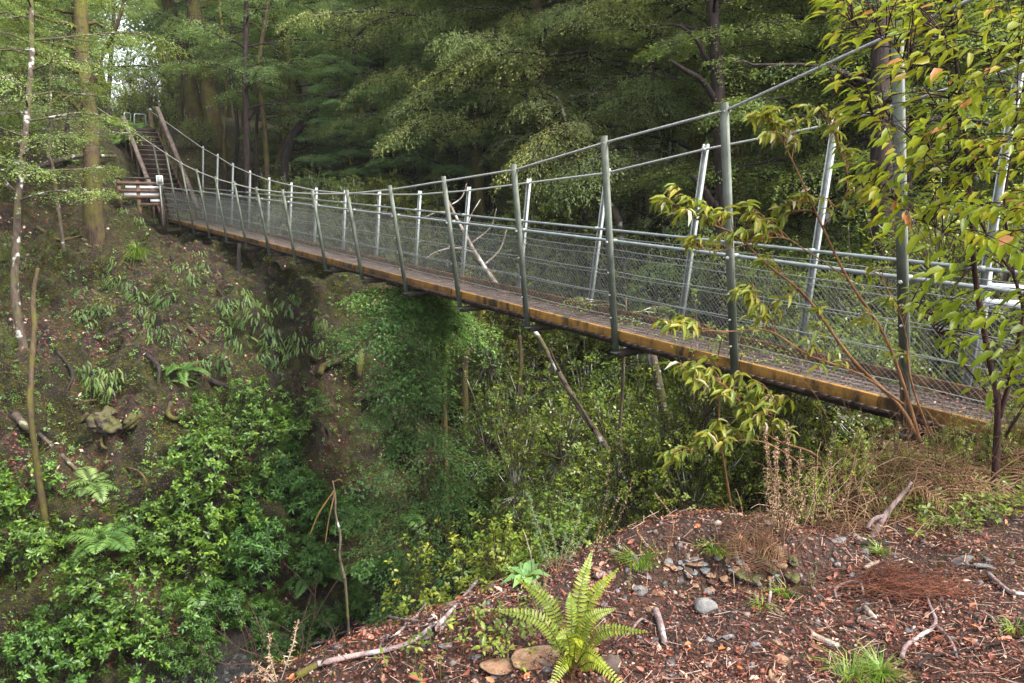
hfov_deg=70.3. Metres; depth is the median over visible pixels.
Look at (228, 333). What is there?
hanging fern
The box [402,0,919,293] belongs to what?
feathery tree
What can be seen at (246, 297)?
hanging fern
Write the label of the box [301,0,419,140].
beech tree
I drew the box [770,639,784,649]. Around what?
stone
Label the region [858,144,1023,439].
shrub
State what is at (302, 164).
slim tree
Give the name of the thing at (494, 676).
stone
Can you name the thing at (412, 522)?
fern
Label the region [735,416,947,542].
dead bracken
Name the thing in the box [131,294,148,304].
hanging fern
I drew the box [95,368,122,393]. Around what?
hanging fern
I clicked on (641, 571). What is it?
stone
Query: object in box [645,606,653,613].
stone
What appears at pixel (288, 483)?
shrub
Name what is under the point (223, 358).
hanging fern
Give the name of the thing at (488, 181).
beech tree
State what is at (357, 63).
beech tree
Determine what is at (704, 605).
stone
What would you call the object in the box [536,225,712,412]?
shrub
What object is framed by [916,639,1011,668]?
twig
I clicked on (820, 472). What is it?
shrub
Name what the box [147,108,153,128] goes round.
anchor post
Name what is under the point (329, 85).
beech tree
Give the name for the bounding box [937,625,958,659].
twig
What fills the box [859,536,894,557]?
grass tuft
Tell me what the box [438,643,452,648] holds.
stone
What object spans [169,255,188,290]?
bare root
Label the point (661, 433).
shrub
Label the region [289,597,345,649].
shrub
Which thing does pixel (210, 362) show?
hanging fern
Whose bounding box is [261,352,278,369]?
hanging fern
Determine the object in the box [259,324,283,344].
hanging fern
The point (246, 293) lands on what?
hanging fern
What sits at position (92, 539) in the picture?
fern
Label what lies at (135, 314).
hanging fern
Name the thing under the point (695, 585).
stone
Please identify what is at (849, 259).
shrub
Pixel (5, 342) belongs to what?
shrub
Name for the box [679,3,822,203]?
feathery tree
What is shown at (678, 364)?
beech tree
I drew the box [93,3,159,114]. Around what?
sky
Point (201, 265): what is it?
hanging fern
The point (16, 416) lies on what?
fallen log
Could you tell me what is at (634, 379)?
shrub
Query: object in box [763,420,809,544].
dead gorse
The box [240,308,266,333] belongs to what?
hanging fern
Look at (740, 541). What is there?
dead bracken
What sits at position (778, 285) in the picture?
shrub
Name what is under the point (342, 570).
dead sapling
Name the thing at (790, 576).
clod
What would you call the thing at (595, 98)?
beech tree
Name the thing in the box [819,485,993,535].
weeds
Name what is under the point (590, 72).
feathery tree
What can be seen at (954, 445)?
shrub
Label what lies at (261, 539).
shrub
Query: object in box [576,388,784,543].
shrub
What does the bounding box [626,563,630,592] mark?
gorse sprig
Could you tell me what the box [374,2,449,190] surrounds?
slim tree
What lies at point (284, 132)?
beech tree
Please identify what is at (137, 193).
timber barrier
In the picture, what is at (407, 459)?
bare root
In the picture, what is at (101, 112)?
shrub
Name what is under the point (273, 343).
hanging fern
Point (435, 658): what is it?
stone
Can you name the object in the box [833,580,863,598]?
twig
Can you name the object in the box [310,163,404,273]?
shrub
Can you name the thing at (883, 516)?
dead branch
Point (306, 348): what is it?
hanging fern
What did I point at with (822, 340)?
shrub
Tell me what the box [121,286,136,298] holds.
hanging fern
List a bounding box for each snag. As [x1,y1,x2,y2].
[27,268,52,558]
[223,243,247,279]
[355,339,364,377]
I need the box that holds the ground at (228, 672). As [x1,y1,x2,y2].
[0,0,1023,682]
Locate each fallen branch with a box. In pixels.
[24,153,117,173]
[37,432,102,498]
[195,370,244,391]
[294,655,329,679]
[317,577,480,666]
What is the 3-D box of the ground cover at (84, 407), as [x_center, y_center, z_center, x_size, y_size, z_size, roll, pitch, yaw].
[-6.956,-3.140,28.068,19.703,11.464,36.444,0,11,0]
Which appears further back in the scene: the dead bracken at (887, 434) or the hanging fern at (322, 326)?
the hanging fern at (322, 326)
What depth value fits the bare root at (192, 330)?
16.08 m
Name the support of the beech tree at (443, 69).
on the ground at (228, 672)
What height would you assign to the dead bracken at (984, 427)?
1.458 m
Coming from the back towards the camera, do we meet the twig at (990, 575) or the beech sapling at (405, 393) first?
the beech sapling at (405, 393)
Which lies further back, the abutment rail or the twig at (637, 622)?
the abutment rail
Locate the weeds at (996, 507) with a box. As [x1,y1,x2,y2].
[864,485,1011,537]
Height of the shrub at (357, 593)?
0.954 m
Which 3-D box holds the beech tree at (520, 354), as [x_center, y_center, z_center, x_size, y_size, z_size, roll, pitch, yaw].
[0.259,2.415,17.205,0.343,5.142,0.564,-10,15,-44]
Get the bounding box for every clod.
[734,568,744,578]
[739,573,749,581]
[744,574,761,584]
[754,553,767,564]
[766,565,776,574]
[769,547,782,556]
[783,572,799,583]
[785,555,798,566]
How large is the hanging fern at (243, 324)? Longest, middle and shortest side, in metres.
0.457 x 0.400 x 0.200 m
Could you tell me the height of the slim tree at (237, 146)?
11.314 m
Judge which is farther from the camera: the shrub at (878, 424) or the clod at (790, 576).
the shrub at (878, 424)
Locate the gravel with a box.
[268,503,1023,682]
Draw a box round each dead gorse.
[242,619,299,682]
[588,462,633,566]
[635,492,673,559]
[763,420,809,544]
[799,445,850,537]
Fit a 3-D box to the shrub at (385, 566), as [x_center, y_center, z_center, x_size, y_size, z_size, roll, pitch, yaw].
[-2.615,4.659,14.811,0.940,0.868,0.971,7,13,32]
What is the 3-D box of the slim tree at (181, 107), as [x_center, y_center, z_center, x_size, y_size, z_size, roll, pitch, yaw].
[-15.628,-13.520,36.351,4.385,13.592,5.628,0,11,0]
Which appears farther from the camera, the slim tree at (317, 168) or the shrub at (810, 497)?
the slim tree at (317, 168)
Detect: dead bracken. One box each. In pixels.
[653,482,832,578]
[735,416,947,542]
[782,364,1023,538]
[784,442,1009,540]
[819,338,961,473]
[844,341,1023,513]
[864,321,1023,491]
[879,350,1023,477]
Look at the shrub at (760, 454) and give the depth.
7.85 m
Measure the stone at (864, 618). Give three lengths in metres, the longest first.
0.079 x 0.078 x 0.019 m
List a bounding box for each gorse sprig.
[526,489,596,572]
[527,568,547,621]
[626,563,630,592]
[808,560,817,586]
[956,498,970,543]
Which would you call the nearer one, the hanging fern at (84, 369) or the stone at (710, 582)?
the stone at (710, 582)
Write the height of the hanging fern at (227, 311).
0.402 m
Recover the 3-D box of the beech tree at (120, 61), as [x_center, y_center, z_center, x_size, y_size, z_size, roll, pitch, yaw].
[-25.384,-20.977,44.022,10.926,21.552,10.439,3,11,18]
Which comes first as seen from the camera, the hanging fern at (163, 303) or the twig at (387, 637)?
the twig at (387, 637)
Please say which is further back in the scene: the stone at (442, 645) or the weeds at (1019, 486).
the weeds at (1019, 486)
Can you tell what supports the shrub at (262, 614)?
on the ground at (228, 672)
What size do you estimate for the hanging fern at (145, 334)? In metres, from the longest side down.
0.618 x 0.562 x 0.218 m
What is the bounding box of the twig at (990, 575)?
[986,571,1023,594]
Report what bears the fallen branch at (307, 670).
on the ground at (228, 672)
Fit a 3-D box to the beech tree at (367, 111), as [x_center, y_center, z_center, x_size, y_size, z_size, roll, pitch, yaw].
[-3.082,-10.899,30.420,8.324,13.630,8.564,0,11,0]
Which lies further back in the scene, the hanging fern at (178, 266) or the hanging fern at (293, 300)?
the hanging fern at (178, 266)
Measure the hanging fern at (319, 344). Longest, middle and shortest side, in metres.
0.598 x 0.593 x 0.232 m
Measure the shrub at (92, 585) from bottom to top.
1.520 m
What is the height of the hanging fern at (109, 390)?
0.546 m
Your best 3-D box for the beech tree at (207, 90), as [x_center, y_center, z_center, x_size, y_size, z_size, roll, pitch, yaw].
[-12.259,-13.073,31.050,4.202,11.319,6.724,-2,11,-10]
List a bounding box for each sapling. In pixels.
[0,16,153,249]
[308,479,349,636]
[310,287,510,629]
[335,282,505,595]
[558,297,677,531]
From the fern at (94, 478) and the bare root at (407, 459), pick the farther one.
the bare root at (407, 459)
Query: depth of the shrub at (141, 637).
12.12 m
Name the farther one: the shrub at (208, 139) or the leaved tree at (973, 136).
the shrub at (208, 139)
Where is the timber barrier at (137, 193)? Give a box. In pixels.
[115,177,166,234]
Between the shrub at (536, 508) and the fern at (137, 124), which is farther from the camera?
the fern at (137, 124)
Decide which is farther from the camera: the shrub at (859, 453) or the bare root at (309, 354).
the bare root at (309, 354)
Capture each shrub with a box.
[0,231,32,275]
[0,315,19,358]
[0,441,62,527]
[0,498,106,579]
[0,518,62,590]
[0,577,142,682]
[0,614,67,682]
[33,531,159,647]
[78,586,204,682]
[80,475,210,566]
[95,81,155,118]
[103,23,216,129]
[110,74,177,130]
[116,512,237,603]
[137,422,244,508]
[147,466,273,567]
[149,126,167,144]
[152,623,230,682]
[173,570,255,644]
[174,210,198,235]
[177,114,217,154]
[178,389,230,432]
[180,400,296,494]
[214,369,287,425]
[217,500,303,592]
[232,387,332,457]
[236,588,298,638]
[240,438,331,526]
[243,619,311,667]
[250,154,332,259]
[286,532,345,590]
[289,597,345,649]
[293,488,364,541]
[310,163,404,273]
[329,575,376,625]
[333,502,378,538]
[359,162,461,298]
[360,548,408,590]
[381,512,528,623]
[404,310,517,434]
[432,498,551,606]
[434,237,581,421]
[439,465,580,601]
[440,347,642,533]
[452,372,693,563]
[463,475,602,585]
[467,456,620,594]
[483,124,652,348]
[484,303,668,482]
[522,336,720,528]
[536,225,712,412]
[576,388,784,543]
[579,488,661,537]
[589,283,750,426]
[622,379,759,519]
[623,288,863,519]
[649,103,930,443]
[653,355,841,511]
[677,302,864,505]
[680,291,934,509]
[708,236,934,456]
[708,309,944,507]
[733,317,914,512]
[774,460,840,527]
[791,199,1023,457]
[820,426,883,516]
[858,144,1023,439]
[871,446,915,491]
[913,414,976,482]
[955,408,1023,475]
[987,397,1023,469]
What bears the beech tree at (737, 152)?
on the ground at (228, 672)
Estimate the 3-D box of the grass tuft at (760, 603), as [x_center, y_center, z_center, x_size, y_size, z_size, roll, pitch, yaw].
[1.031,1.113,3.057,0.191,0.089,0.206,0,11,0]
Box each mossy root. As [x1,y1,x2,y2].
[165,401,183,420]
[317,351,351,376]
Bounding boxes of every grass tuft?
[104,237,164,266]
[297,463,325,476]
[608,541,670,571]
[691,535,735,563]
[744,588,781,620]
[759,574,807,598]
[802,635,894,682]
[838,639,920,682]
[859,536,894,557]
[989,614,1023,635]
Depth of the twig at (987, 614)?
2.88 m
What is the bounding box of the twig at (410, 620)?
[374,604,435,622]
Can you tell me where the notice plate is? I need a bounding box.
[156,176,163,224]
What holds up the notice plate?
attached to the suspension bridge
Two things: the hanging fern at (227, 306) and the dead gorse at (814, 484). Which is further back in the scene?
the hanging fern at (227, 306)
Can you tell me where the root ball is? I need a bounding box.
[79,405,142,449]
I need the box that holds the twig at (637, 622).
[625,617,650,636]
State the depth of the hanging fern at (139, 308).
16.56 m
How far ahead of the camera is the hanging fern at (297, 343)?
16.34 m
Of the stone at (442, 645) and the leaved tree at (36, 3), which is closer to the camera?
the stone at (442, 645)
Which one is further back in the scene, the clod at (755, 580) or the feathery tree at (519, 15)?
the feathery tree at (519, 15)
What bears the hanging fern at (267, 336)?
on the ground at (228, 672)
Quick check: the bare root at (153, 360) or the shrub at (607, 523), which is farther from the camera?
the bare root at (153, 360)
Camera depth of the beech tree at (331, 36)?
37.82 m
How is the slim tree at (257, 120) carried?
on the ground at (228, 672)
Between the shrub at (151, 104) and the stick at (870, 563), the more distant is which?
the shrub at (151, 104)
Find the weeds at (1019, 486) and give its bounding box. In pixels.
[948,461,1023,492]
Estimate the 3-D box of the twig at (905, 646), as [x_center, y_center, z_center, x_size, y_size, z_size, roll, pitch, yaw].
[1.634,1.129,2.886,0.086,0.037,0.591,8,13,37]
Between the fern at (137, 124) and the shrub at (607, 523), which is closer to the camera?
the shrub at (607, 523)
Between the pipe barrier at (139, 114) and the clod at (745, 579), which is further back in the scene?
the pipe barrier at (139, 114)
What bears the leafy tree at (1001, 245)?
on the ground at (228, 672)
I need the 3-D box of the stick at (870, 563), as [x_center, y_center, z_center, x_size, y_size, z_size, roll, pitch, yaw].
[1.649,1.029,3.346,0.107,0.023,0.022,-7,13,-33]
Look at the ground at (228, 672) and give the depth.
14.38 m
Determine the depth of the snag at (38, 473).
12.34 m
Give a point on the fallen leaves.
(609, 316)
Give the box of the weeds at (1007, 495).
[887,468,1023,524]
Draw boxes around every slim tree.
[0,0,164,165]
[60,0,181,130]
[142,7,234,127]
[156,0,278,185]
[183,0,289,178]
[184,0,341,229]
[192,0,327,228]
[227,0,347,226]
[270,0,364,203]
[287,0,434,244]
[359,5,437,220]
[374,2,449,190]
[473,26,526,229]
[523,21,609,218]
[527,51,583,178]
[588,15,695,257]
[627,0,702,284]
[722,12,825,305]
[725,0,870,309]
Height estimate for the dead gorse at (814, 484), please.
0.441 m
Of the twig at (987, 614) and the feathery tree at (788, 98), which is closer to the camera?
the twig at (987, 614)
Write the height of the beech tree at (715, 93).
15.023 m
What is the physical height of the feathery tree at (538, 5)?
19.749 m
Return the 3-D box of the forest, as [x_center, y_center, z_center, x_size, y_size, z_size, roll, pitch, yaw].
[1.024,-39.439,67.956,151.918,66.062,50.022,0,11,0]
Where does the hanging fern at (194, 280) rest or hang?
on the ground at (228, 672)
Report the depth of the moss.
3.31 m
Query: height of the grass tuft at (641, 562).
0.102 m
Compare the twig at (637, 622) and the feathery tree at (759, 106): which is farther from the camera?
the feathery tree at (759, 106)
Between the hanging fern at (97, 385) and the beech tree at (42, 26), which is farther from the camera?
the beech tree at (42, 26)
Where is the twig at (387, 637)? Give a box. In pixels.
[378,603,426,647]
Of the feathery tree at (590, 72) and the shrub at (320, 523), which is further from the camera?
the feathery tree at (590, 72)
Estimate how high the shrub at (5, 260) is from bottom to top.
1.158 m
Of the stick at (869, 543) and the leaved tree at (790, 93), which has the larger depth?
the leaved tree at (790, 93)
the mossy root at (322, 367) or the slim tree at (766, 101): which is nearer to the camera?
the mossy root at (322, 367)
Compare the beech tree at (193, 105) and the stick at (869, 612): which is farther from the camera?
the beech tree at (193, 105)
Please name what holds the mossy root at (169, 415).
on the ground at (228, 672)
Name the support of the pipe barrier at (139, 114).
on the staircase
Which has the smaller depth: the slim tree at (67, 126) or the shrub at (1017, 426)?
the shrub at (1017, 426)
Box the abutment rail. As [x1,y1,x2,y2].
[972,272,1023,386]
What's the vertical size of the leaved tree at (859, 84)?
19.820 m
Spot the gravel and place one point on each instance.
(680, 544)
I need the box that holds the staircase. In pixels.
[121,106,200,221]
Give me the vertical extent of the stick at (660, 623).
0.035 m
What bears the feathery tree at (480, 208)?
on the ground at (228, 672)
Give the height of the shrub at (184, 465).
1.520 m
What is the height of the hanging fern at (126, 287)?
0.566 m
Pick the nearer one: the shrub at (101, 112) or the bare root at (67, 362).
the bare root at (67, 362)
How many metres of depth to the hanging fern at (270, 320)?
16.97 m
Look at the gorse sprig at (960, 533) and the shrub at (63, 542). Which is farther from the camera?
the shrub at (63, 542)
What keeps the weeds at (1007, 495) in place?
on the ground at (228, 672)
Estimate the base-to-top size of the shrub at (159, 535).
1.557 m
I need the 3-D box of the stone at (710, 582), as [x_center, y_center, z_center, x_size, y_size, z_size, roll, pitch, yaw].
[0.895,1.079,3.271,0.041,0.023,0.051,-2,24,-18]
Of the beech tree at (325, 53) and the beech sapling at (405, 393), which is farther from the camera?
the beech tree at (325, 53)
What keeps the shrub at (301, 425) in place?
on the ground at (228, 672)
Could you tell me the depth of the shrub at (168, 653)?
12.30 m
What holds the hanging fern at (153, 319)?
on the ground at (228, 672)
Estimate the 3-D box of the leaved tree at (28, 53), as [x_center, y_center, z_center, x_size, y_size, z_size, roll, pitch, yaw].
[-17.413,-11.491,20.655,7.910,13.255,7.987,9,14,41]
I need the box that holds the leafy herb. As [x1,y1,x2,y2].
[501,532,550,588]
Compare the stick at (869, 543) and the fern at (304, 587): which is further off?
the fern at (304, 587)
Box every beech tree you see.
[0,0,96,103]
[0,0,139,246]
[0,0,189,350]
[3,0,110,105]
[7,0,129,103]
[15,0,183,115]
[129,0,251,126]
[156,0,346,229]
[161,0,283,126]
[161,0,381,136]
[162,0,269,160]
[190,3,252,118]
[204,0,314,115]
[234,0,344,233]
[239,0,390,136]
[240,0,369,190]
[250,4,344,126]
[276,0,462,181]
[276,53,417,219]
[280,0,377,129]
[280,5,434,243]
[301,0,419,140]
[303,0,446,203]
[325,0,531,219]
[339,0,513,227]
[342,61,472,226]
[360,0,555,274]
[365,0,576,250]
[382,0,557,237]
[429,0,724,232]
[462,310,482,491]
[480,89,697,346]
[488,0,809,271]
[516,335,529,471]
[586,0,819,493]
[631,7,818,334]
[644,324,673,517]
[660,316,707,509]
[701,0,1023,449]
[741,2,1023,287]
[744,2,1010,192]
[835,6,1020,329]
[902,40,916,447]
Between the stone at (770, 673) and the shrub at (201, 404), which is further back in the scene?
the shrub at (201, 404)
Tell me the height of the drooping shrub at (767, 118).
2.007 m
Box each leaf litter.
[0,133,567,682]
[0,135,567,668]
[230,436,1023,682]
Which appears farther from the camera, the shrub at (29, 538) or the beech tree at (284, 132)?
the beech tree at (284, 132)
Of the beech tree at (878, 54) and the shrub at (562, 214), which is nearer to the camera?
the beech tree at (878, 54)
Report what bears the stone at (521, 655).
on the ground at (228, 672)
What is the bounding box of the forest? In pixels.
[37,0,1007,199]
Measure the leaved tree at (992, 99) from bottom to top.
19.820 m
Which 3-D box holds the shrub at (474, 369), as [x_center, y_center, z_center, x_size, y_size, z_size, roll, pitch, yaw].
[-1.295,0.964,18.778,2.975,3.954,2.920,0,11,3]
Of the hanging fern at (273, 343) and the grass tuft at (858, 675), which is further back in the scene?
the hanging fern at (273, 343)
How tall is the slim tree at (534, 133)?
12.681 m
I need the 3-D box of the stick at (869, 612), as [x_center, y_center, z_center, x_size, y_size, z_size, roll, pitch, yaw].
[1.475,1.122,3.007,0.031,0.043,0.117,2,11,9]
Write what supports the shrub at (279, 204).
on the ground at (228, 672)
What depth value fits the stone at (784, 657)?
2.66 m
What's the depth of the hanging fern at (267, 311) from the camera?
16.82 m
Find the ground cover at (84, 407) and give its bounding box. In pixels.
[0,135,565,682]
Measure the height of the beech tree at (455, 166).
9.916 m
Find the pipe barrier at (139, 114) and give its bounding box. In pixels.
[134,113,146,127]
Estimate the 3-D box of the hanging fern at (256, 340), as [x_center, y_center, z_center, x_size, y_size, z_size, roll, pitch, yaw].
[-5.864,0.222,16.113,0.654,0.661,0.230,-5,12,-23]
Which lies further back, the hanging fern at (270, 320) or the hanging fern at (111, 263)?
the hanging fern at (111, 263)
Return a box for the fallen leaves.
[193,221,993,413]
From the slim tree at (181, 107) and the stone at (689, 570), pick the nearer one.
the stone at (689, 570)
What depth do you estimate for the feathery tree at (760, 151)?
24.17 m
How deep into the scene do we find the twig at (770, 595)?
3.19 m
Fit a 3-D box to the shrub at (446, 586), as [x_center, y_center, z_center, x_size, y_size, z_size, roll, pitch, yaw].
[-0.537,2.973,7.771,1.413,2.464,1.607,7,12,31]
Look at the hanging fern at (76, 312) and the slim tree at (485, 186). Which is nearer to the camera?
the hanging fern at (76, 312)
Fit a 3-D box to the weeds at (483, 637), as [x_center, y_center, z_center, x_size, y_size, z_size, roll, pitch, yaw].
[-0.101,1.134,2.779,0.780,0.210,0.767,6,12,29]
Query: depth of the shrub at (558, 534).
6.66 m
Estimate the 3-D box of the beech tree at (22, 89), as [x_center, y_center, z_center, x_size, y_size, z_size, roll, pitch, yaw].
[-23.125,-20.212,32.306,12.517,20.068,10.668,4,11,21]
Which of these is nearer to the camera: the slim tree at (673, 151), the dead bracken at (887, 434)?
the dead bracken at (887, 434)
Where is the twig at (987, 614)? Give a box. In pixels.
[979,609,1003,639]
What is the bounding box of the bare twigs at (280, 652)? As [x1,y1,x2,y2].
[189,561,351,682]
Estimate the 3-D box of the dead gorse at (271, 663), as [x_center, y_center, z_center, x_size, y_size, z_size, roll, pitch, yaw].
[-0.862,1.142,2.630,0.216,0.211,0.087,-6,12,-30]
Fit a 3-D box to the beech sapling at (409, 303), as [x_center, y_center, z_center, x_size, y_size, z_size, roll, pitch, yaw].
[-1.833,2.396,14.013,3.476,7.128,2.010,4,11,20]
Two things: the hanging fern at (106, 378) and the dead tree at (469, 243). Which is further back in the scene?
the dead tree at (469, 243)
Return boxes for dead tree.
[428,183,506,292]
[521,319,645,521]
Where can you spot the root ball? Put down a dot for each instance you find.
(105, 422)
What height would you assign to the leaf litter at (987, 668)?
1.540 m
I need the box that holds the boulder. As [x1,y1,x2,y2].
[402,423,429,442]
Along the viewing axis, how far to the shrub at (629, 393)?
14.42 m
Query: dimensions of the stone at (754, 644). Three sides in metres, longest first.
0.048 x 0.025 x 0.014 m
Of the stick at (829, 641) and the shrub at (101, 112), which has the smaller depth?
the stick at (829, 641)
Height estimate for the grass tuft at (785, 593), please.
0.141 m
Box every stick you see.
[348,568,374,591]
[652,607,666,645]
[810,631,839,647]
[854,541,890,545]
[862,561,878,570]
[862,605,876,618]
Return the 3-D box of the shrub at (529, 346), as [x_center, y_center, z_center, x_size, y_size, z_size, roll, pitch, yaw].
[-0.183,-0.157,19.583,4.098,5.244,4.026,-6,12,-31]
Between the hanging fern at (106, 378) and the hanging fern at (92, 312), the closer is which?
the hanging fern at (106, 378)
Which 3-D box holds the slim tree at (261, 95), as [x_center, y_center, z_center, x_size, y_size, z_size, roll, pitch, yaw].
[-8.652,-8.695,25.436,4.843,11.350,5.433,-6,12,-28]
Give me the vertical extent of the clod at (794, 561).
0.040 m
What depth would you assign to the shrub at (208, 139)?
29.55 m
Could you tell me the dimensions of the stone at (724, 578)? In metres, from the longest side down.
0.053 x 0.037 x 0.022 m
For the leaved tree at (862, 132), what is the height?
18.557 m
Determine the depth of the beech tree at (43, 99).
40.73 m
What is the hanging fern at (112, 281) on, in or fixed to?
on the ground at (228, 672)
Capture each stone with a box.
[428,654,443,659]
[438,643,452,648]
[472,654,480,659]
[479,658,516,674]
[490,674,502,678]
[511,645,559,669]
[591,654,621,677]
[592,566,601,571]
[633,585,648,596]
[637,567,646,573]
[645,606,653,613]
[652,589,664,596]
[664,557,672,564]
[668,672,681,677]
[670,565,677,570]
[683,562,702,565]
[683,566,692,574]
[685,574,692,578]
[690,557,699,561]
[691,583,698,587]
[694,597,717,614]
[697,672,708,680]
[700,567,709,573]
[703,588,714,594]
[706,578,714,584]
[719,575,727,581]
[722,634,731,639]
[743,662,754,668]
[749,641,759,646]
[768,669,786,681]
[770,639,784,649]
[773,654,790,664]
[777,563,787,568]
[835,537,845,543]
[856,615,876,628]
[904,627,921,633]
[951,555,973,564]
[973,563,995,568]
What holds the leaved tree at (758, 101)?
on the ground at (228, 672)
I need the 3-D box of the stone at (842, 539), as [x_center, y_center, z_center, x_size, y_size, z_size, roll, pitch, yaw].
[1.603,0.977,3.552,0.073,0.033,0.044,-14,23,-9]
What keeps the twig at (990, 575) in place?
on the ground at (228, 672)
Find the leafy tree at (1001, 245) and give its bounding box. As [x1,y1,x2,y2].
[802,0,1023,491]
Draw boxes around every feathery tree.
[273,0,644,279]
[359,0,694,245]
[371,0,713,246]
[379,0,781,305]
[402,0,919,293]
[440,0,992,383]
[529,0,681,186]
[560,0,982,322]
[567,0,810,235]
[604,0,794,219]
[676,5,979,256]
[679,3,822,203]
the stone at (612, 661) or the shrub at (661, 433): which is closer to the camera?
the stone at (612, 661)
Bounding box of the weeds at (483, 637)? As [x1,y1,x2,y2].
[373,566,592,680]
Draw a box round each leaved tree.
[0,0,53,40]
[0,0,54,136]
[0,0,73,173]
[0,0,93,67]
[0,27,61,88]
[587,0,1023,399]
[610,0,1023,373]
[688,0,1023,327]
[742,0,1023,344]
[758,0,1023,401]
[760,0,1023,260]
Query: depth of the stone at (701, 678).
2.56 m
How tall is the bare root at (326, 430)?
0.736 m
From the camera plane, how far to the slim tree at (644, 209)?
26.96 m
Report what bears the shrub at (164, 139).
on the ground at (228, 672)
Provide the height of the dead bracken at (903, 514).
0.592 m
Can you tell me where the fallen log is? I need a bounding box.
[11,411,29,434]
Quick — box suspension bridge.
[97,0,1023,447]
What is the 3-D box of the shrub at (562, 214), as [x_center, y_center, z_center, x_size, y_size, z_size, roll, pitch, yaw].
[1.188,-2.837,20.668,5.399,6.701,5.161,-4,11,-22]
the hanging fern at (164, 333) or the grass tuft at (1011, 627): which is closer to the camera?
the grass tuft at (1011, 627)
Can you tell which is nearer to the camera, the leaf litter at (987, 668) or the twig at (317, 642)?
the leaf litter at (987, 668)
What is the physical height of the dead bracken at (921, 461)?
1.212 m
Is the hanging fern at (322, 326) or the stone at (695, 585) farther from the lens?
the hanging fern at (322, 326)
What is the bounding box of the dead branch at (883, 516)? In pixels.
[865,481,912,536]
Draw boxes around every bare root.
[35,225,82,240]
[56,350,74,392]
[73,399,111,405]
[127,467,151,491]
[144,353,160,384]
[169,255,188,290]
[187,326,214,357]
[204,280,223,296]
[295,344,329,360]
[317,417,330,454]
[353,393,381,403]
[403,456,434,491]
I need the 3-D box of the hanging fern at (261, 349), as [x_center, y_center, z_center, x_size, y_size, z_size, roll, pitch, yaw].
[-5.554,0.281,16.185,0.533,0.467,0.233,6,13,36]
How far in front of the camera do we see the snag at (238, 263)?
17.96 m
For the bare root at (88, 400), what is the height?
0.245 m
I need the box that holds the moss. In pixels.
[239,440,1023,682]
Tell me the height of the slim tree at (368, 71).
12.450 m
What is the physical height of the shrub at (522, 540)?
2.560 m
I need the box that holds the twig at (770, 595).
[767,576,774,603]
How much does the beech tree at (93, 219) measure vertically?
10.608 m
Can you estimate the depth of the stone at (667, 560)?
3.30 m
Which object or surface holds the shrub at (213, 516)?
on the ground at (228, 672)
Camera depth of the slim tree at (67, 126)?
24.02 m
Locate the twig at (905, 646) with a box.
[900,595,937,658]
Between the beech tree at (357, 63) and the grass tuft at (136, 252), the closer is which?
the grass tuft at (136, 252)
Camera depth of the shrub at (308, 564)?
13.87 m
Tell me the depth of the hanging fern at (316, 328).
17.02 m
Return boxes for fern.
[64,522,142,566]
[65,466,119,502]
[70,309,85,320]
[70,361,91,386]
[80,366,104,383]
[80,376,104,399]
[81,301,94,317]
[93,302,112,320]
[94,372,114,386]
[94,386,114,405]
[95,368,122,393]
[105,274,121,285]
[105,280,130,295]
[107,256,130,273]
[108,369,126,390]
[109,133,135,142]
[110,119,152,127]
[110,378,120,396]
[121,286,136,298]
[124,308,142,323]
[125,216,144,229]
[125,292,148,303]
[130,305,147,312]
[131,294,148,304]
[133,328,157,340]
[140,311,155,329]
[149,297,164,311]
[151,292,175,311]
[155,360,210,383]
[156,325,175,341]
[158,299,168,309]
[159,575,227,608]
[170,334,187,350]
[170,377,198,385]
[171,261,188,272]
[186,269,207,282]
[186,273,208,286]
[195,262,211,272]
[200,359,211,370]
[208,358,230,378]
[210,299,232,315]
[218,355,231,367]
[219,327,234,340]
[220,299,239,314]
[221,305,237,320]
[224,336,237,348]
[231,313,244,329]
[232,336,259,353]
[236,288,253,300]
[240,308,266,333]
[242,294,258,307]
[247,297,259,307]
[251,352,269,367]
[252,302,268,316]
[255,343,268,361]
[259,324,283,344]
[261,308,277,323]
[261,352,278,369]
[263,329,274,345]
[265,340,285,353]
[273,298,293,319]
[278,349,291,367]
[279,355,287,368]
[279,551,346,598]
[283,334,308,352]
[284,332,295,348]
[286,294,303,304]
[288,345,299,357]
[305,344,316,360]
[308,341,325,361]
[311,321,319,338]
[314,316,327,332]
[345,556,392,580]
[382,502,437,534]
[491,550,647,682]
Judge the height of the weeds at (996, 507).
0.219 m
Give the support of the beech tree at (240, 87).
on the ground at (228, 672)
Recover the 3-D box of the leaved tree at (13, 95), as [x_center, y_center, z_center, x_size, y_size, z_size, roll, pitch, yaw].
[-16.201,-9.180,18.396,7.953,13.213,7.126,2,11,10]
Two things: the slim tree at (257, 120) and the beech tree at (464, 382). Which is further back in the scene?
the slim tree at (257, 120)
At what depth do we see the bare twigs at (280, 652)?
2.67 m
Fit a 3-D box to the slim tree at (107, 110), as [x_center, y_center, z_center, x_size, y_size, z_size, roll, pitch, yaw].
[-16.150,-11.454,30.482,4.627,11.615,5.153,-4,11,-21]
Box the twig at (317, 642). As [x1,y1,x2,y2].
[279,637,335,655]
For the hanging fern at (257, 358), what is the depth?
15.98 m
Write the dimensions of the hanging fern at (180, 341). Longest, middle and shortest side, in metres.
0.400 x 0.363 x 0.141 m

